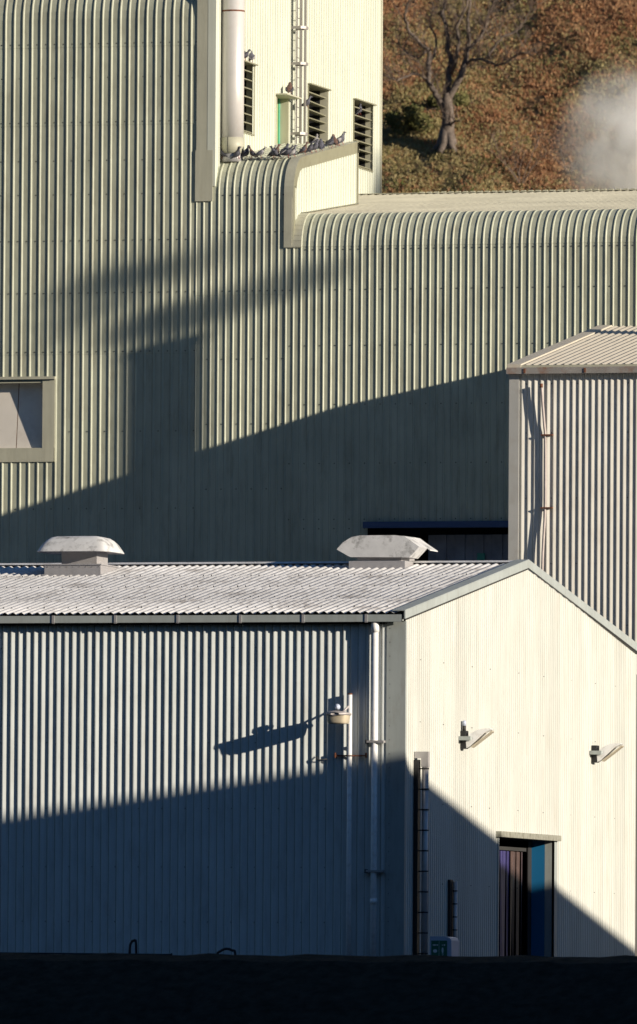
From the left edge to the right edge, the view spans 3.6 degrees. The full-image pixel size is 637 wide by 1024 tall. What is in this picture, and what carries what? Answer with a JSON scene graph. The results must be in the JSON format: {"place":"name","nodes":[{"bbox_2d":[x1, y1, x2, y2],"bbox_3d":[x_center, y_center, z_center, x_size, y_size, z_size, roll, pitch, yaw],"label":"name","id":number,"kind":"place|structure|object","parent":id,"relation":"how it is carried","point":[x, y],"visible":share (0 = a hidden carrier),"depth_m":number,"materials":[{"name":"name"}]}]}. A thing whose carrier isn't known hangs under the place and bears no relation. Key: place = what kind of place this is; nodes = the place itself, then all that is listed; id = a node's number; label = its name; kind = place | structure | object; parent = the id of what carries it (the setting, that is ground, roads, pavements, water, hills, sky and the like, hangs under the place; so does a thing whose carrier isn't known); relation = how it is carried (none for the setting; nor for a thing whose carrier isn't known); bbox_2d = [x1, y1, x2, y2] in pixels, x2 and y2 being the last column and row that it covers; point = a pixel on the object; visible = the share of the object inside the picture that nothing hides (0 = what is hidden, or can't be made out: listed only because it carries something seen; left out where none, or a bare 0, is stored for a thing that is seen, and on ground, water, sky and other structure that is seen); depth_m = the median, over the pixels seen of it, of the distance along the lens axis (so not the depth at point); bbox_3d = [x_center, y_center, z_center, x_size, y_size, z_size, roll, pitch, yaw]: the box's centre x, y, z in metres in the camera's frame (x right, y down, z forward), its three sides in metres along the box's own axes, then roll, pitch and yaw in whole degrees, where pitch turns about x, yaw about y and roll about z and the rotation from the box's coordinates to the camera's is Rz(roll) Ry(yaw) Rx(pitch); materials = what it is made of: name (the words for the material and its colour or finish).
{"place":"outdoors","nodes":[
{"label":"outdoors","id":0,"kind":"place"},
{"bbox_2d":[0,0,382,566],"bbox_3d":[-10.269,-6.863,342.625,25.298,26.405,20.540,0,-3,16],"label":"cladded tower","id":1,"kind":"structure","parent":0,"point":[142,260],"depth_m":331.10,"materials":[{"name":"metal"}]},
{"bbox_2d":[0,376,55,461],"bbox_3d":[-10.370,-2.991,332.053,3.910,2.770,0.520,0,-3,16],"label":"window","id":2,"kind":"structure","parent":1,"relation":"in","point":[27,409],"depth_m":331.76,"materials":[{"name":"metal"}]},
{"bbox_2d":[220,146,228,158],"bbox_3d":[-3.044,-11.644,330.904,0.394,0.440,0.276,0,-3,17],"label":"pigeon","id":3,"kind":"object","parent":1,"relation":"on","point":[222,153],"visible":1,"depth_m":330.81,"materials":[{"name":"grey"}]},
{"bbox_2d":[221,0,244,161],"bbox_3d":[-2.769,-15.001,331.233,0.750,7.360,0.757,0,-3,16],"label":"flue pipe","id":4,"kind":"object","parent":1,"relation":"attached to","point":[232,100],"visible":1,"depth_m":330.89,"materials":[{"name":"metal"}]},
{"bbox_2d":[231,146,240,158],"bbox_3d":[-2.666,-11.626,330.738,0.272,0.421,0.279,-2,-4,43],"label":"pigeon","id":5,"kind":"object","parent":1,"relation":"on","point":[237,153],"visible":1,"depth_m":330.67,"materials":[{"name":"grey"}]},
{"bbox_2d":[241,145,250,156],"bbox_3d":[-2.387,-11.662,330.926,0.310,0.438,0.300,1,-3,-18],"label":"pigeon","id":6,"kind":"object","parent":1,"relation":"on","point":[245,152],"visible":1,"depth_m":330.83,"materials":[{"name":"grey"}]},
{"bbox_2d":[244,49,250,57],"bbox_3d":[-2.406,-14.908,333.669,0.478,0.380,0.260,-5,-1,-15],"label":"pigeon","id":7,"kind":"object","parent":1,"relation":"on","point":[246,54],"visible":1,"depth_m":333.61,"materials":[{"name":"grey"}]},
{"bbox_2d":[249,51,254,62],"bbox_3d":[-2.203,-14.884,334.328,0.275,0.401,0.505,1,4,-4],"label":"pigeon","id":8,"kind":"object","parent":1,"relation":"on","point":[251,56],"visible":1,"depth_m":334.26,"materials":[{"name":"grey"}]},
{"bbox_2d":[248,146,258,157],"bbox_3d":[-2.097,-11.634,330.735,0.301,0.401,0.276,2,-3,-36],"label":"pigeon","id":9,"kind":"object","parent":1,"relation":"on","point":[252,152],"visible":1,"depth_m":330.68,"materials":[{"name":"grey"}]},
{"bbox_2d":[253,146,266,155],"bbox_3d":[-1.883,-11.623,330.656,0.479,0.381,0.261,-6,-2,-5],"label":"pigeon","id":10,"kind":"object","parent":1,"relation":"on","point":[260,152],"visible":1,"depth_m":330.58,"materials":[{"name":"grey"}]},
{"bbox_2d":[269,146,280,157],"bbox_3d":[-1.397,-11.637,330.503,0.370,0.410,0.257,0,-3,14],"label":"pigeon","id":11,"kind":"object","parent":1,"relation":"on","point":[274,152],"visible":1,"depth_m":330.43,"materials":[{"name":"grey"}]},
{"bbox_2d":[270,144,280,157],"bbox_3d":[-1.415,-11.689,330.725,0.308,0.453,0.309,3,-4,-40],"label":"pigeon","id":12,"kind":"object","parent":1,"relation":"on","point":[276,149],"visible":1,"depth_m":330.66,"materials":[{"name":"grey"}]},
{"bbox_2d":[279,143,289,155],"bbox_3d":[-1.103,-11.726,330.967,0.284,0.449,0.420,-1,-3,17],"label":"pigeon","id":13,"kind":"object","parent":1,"relation":"on","point":[285,148],"visible":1,"depth_m":330.95,"materials":[{"name":"grey"}]},
{"bbox_2d":[281,145,294,157],"bbox_3d":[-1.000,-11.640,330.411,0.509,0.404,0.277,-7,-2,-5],"label":"pigeon","id":14,"kind":"object","parent":1,"relation":"on","point":[288,151],"visible":1,"depth_m":330.34,"materials":[{"name":"grey"}]},
{"bbox_2d":[275,93,301,144],"bbox_3d":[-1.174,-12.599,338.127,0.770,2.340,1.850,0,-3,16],"label":"doorway","id":15,"kind":"structure","parent":1,"relation":"in","point":[282,99],"depth_m":338.80,"materials":[{"name":"beige metal"}]},
{"bbox_2d":[285,82,293,92],"bbox_3d":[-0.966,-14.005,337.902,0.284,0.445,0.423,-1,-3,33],"label":"pigeon","id":16,"kind":"object","parent":15,"relation":"on","point":[289,88],"visible":1,"depth_m":337.86,"materials":[{"name":"brown"}]},
{"bbox_2d":[287,145,297,156],"bbox_3d":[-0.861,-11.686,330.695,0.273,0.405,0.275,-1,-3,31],"label":"pigeon","id":17,"kind":"object","parent":1,"relation":"on","point":[293,151],"visible":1,"depth_m":330.63,"materials":[{"name":"grey"}]},
{"bbox_2d":[290,0,307,143],"bbox_3d":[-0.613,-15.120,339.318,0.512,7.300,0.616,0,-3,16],"label":"caged ladder","id":18,"kind":"object","parent":1,"relation":"attached to","point":[300,133],"visible":0.87,"depth_m":339.09,"materials":[{"name":"metal"}]},
{"bbox_2d":[302,96,311,107],"bbox_3d":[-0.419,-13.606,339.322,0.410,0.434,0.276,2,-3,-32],"label":"pigeon","id":19,"kind":"object","parent":18,"relation":"in","point":[308,101],"visible":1,"depth_m":339.25,"materials":[{"name":"grey"}]},
{"bbox_2d":[297,142,308,153],"bbox_3d":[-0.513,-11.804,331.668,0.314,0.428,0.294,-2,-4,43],"label":"pigeon","id":20,"kind":"object","parent":1,"relation":"on","point":[303,149],"visible":1,"depth_m":331.59,"materials":[{"name":"grey"}]},
{"bbox_2d":[304,141,313,152],"bbox_3d":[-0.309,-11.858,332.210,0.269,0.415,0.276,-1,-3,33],"label":"pigeon","id":21,"kind":"object","parent":1,"relation":"on","point":[310,147],"visible":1,"depth_m":332.15,"materials":[{"name":"grey"}]},
{"bbox_2d":[310,134,318,143],"bbox_3d":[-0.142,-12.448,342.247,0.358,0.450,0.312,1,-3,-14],"label":"pigeon","id":22,"kind":"object","parent":1,"relation":"on","point":[315,139],"visible":0.48,"depth_m":342.24,"materials":[{"name":"grey"}]},
{"bbox_2d":[313,139,319,151],"bbox_3d":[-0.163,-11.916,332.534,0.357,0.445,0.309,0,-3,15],"label":"pigeon","id":23,"kind":"object","parent":1,"relation":"on","point":[315,145],"visible":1,"depth_m":332.49,"materials":[{"name":"grey"}]},
{"bbox_2d":[318,139,324,150],"bbox_3d":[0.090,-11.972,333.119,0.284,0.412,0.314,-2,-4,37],"label":"pigeon","id":24,"kind":"object","parent":1,"relation":"on","point":[321,145],"visible":1,"depth_m":333.08,"materials":[{"name":"grey"}]},
{"bbox_2d":[325,136,333,147],"bbox_3d":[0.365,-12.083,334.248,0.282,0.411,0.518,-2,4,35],"label":"pigeon","id":25,"kind":"object","parent":1,"relation":"on","point":[330,142],"visible":1,"depth_m":334.17,"materials":[{"name":"grey"}]},
{"bbox_2d":[332,134,338,146],"bbox_3d":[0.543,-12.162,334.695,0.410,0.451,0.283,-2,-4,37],"label":"pigeon","id":26,"kind":"object","parent":1,"relation":"on","point":[336,141],"visible":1,"depth_m":334.65,"materials":[{"name":"brown"}]},
{"bbox_2d":[337,133,344,144],"bbox_3d":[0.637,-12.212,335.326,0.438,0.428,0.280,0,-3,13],"label":"pigeon","id":27,"kind":"object","parent":1,"relation":"on","point":[340,138],"visible":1,"depth_m":335.27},
{"bbox_2d":[355,103,361,114],"bbox_3d":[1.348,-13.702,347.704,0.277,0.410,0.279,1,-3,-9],"label":"pigeon","id":28,"kind":"object","parent":1,"relation":"on","point":[357,111],"visible":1,"depth_m":347.65,"materials":[{"name":"grey"}]},
{"bbox_2d":[0,953,636,1023],"bbox_3d":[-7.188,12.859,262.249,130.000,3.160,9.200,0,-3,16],"label":"bank","id":29,"kind":"structure","parent":0,"point":[121,988],"depth_m":259.96,"materials":[{"name":"soil"}]},
{"bbox_2d":[430,936,458,955],"bbox_3d":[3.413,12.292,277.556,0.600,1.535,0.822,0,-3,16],"label":"safety cabinet","id":30,"kind":"object","parent":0,"point":[444,946],"visible":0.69,"depth_m":277.22,"materials":[{"name":"white plastic"}]},
{"bbox_2d":[382,0,636,192],"bbox_3d":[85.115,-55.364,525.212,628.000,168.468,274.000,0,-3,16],"label":"hill","id":31,"kind":"structure","parent":0,"point":[535,96],"depth_m":489.26,"materials":[{"name":"brown plant"}]},
{"bbox_2d":[382,103,433,135],"bbox_3d":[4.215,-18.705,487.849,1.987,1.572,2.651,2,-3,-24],"label":"green shrub","id":32,"kind":"object","parent":31,"relation":"on","point":[411,119],"visible":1,"depth_m":487.47,"materials":[{"name":"green plant"}]},
{"bbox_2d":[382,180,493,192],"bbox_3d":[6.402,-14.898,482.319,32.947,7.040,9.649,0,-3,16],"label":"green grass","id":33,"kind":"structure","parent":31,"relation":"on","point":[422,191],"depth_m":482.74,"materials":[{"name":"plant"}]},
{"bbox_2d":[426,91,470,109],"bbox_3d":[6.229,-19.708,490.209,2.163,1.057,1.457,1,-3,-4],"label":"green shrub","id":34,"kind":"object","parent":31,"relation":"on","point":[458,99],"visible":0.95,"depth_m":489.90,"materials":[{"name":"green plant"}]},
{"bbox_2d":[382,0,545,154],"bbox_3d":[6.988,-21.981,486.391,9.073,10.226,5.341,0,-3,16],"label":"bare oak tree","id":35,"kind":"object","parent":31,"relation":"on","point":[446,138],"visible":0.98,"depth_m":485.89,"materials":[{"name":"grey plant"}]},
{"bbox_2d":[382,0,636,192],"bbox_3d":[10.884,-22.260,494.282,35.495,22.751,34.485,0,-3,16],"label":"bracken","id":36,"kind":"object","parent":31,"relation":"on","point":[590,19],"visible":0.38,"depth_m":491.31,"materials":[{"name":"brown plant"}]},
{"bbox_2d":[486,116,577,183],"bbox_3d":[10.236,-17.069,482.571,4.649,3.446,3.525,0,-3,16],"label":"bare bush","id":37,"kind":"object","parent":31,"relation":"on","point":[512,172],"visible":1,"depth_m":482.42,"materials":[{"name":"brown plant"}]},
{"bbox_2d":[527,115,602,174],"bbox_3d":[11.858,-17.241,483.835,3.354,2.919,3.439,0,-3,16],"label":"bare bush","id":38,"kind":"object","parent":31,"relation":"on","point":[568,149],"visible":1,"depth_m":483.17,"materials":[{"name":"brown plant"}]},
{"bbox_2d":[506,325,636,674],"bbox_3d":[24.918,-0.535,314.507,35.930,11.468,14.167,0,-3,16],"label":"pale side shed","id":39,"kind":"structure","parent":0,"point":[587,379],"depth_m":312.19,"materials":[{"name":"metal"}]},
{"bbox_2d":[540,383,553,580],"bbox_3d":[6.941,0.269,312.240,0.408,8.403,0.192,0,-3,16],"label":"bowed wall pipe","id":40,"kind":"object","parent":39,"relation":"attached to","point":[545,477],"visible":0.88,"depth_m":312.33,"materials":[{"name":"metal"}]},
{"bbox_2d":[635,675,636,955],"bbox_3d":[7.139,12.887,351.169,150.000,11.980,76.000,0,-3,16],"label":"terrace","id":41,"kind":"structure","parent":0,"point":[636,839],"depth_m":311.10,"materials":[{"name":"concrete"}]},
{"bbox_2d":[283,188,636,564],"bbox_3d":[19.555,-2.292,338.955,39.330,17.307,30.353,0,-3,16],"label":"long ribbed hall","id":42,"kind":"structure","parent":41,"relation":"on","point":[415,324],"depth_m":328.32,"materials":[{"name":"beige metal"}]},
{"bbox_3d":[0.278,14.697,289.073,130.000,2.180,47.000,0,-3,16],"label":"yard","id":43,"kind":"structure","parent":0,"visible":0},
{"bbox_2d":[0,952,171,954],"bbox_3d":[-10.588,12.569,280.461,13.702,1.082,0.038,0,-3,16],"label":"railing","id":44,"kind":"object","parent":43,"relation":"on","point":[83,953],"visible":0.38,"depth_m":279.36,"materials":[{"name":"black metal"}]},
{"bbox_2d":[128,939,136,953],"bbox_3d":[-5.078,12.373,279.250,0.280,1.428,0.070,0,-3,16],"label":"bent pipe","id":45,"kind":"object","parent":43,"relation":"on","point":[131,942],"visible":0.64,"depth_m":279.25,"materials":[{"name":"black plastic"}]},
{"bbox_2d":[216,947,235,954],"bbox_3d":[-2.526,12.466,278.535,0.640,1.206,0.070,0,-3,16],"label":"arched hose","id":46,"kind":"object","parent":43,"relation":"on","point":[226,948],"visible":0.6,"depth_m":278.52,"materials":[{"name":"black plastic"}]},
{"bbox_2d":[0,559,636,956],"bbox_3d":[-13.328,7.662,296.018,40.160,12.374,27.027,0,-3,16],"label":"workshop","id":47,"kind":"structure","parent":43,"relation":"on","point":[168,781],"depth_m":280.47,"materials":[{"name":"metal"}]},
{"bbox_2d":[37,536,123,575],"bbox_3d":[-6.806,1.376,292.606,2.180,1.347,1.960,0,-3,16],"label":"roof ventilator","id":48,"kind":"object","parent":47,"relation":"on","point":[84,555],"visible":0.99,"depth_m":291.92,"materials":[{"name":"metal"}]},
{"bbox_2d":[337,535,437,568],"bbox_3d":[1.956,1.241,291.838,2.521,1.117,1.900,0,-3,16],"label":"roof ventilator","id":49,"kind":"object","parent":47,"relation":"on","point":[382,551],"visible":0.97,"depth_m":291.05,"materials":[{"name":"metal"}]},
{"bbox_2d":[413,752,429,954],"bbox_3d":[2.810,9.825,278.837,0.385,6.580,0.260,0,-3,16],"label":"banded duct","id":50,"kind":"object","parent":47,"relation":"attached to","point":[424,761],"visible":0.93,"depth_m":278.79,"materials":[{"name":"black plastic"}]},
{"bbox_2d":[447,880,457,937],"bbox_3d":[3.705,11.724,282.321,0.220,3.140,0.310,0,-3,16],"label":"banded duct","id":51,"kind":"object","parent":47,"relation":"attached to","point":[452,911],"visible":0.45,"depth_m":282.35,"materials":[{"name":"black plastic"}]},
{"bbox_2d":[458,720,493,748],"bbox_3d":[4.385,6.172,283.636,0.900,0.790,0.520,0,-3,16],"label":"wall floodlight","id":52,"kind":"object","parent":47,"relation":"attached to","point":[474,739],"depth_m":283.63,"materials":[{"name":"white metal"}]},
{"bbox_2d":[496,831,560,956],"bbox_3d":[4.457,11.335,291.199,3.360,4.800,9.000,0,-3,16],"label":"doorway","id":53,"kind":"structure","parent":47,"relation":"in","point":[527,862],"depth_m":293.71,"materials":[{"name":"blue paint"}]},
{"bbox_2d":[590,743,623,762],"bbox_3d":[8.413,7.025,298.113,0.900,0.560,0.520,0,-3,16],"label":"wall floodlight","id":54,"kind":"object","parent":47,"relation":"attached to","point":[605,753],"depth_m":298.10,"materials":[{"name":"white metal"}]},
{"bbox_2d":[325,693,366,955],"bbox_3d":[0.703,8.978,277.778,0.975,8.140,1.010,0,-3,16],"label":"lamp post","id":55,"kind":"object","parent":43,"relation":"on","point":[337,716],"visible":0.98,"depth_m":278.06,"materials":[{"name":"grey metal"}]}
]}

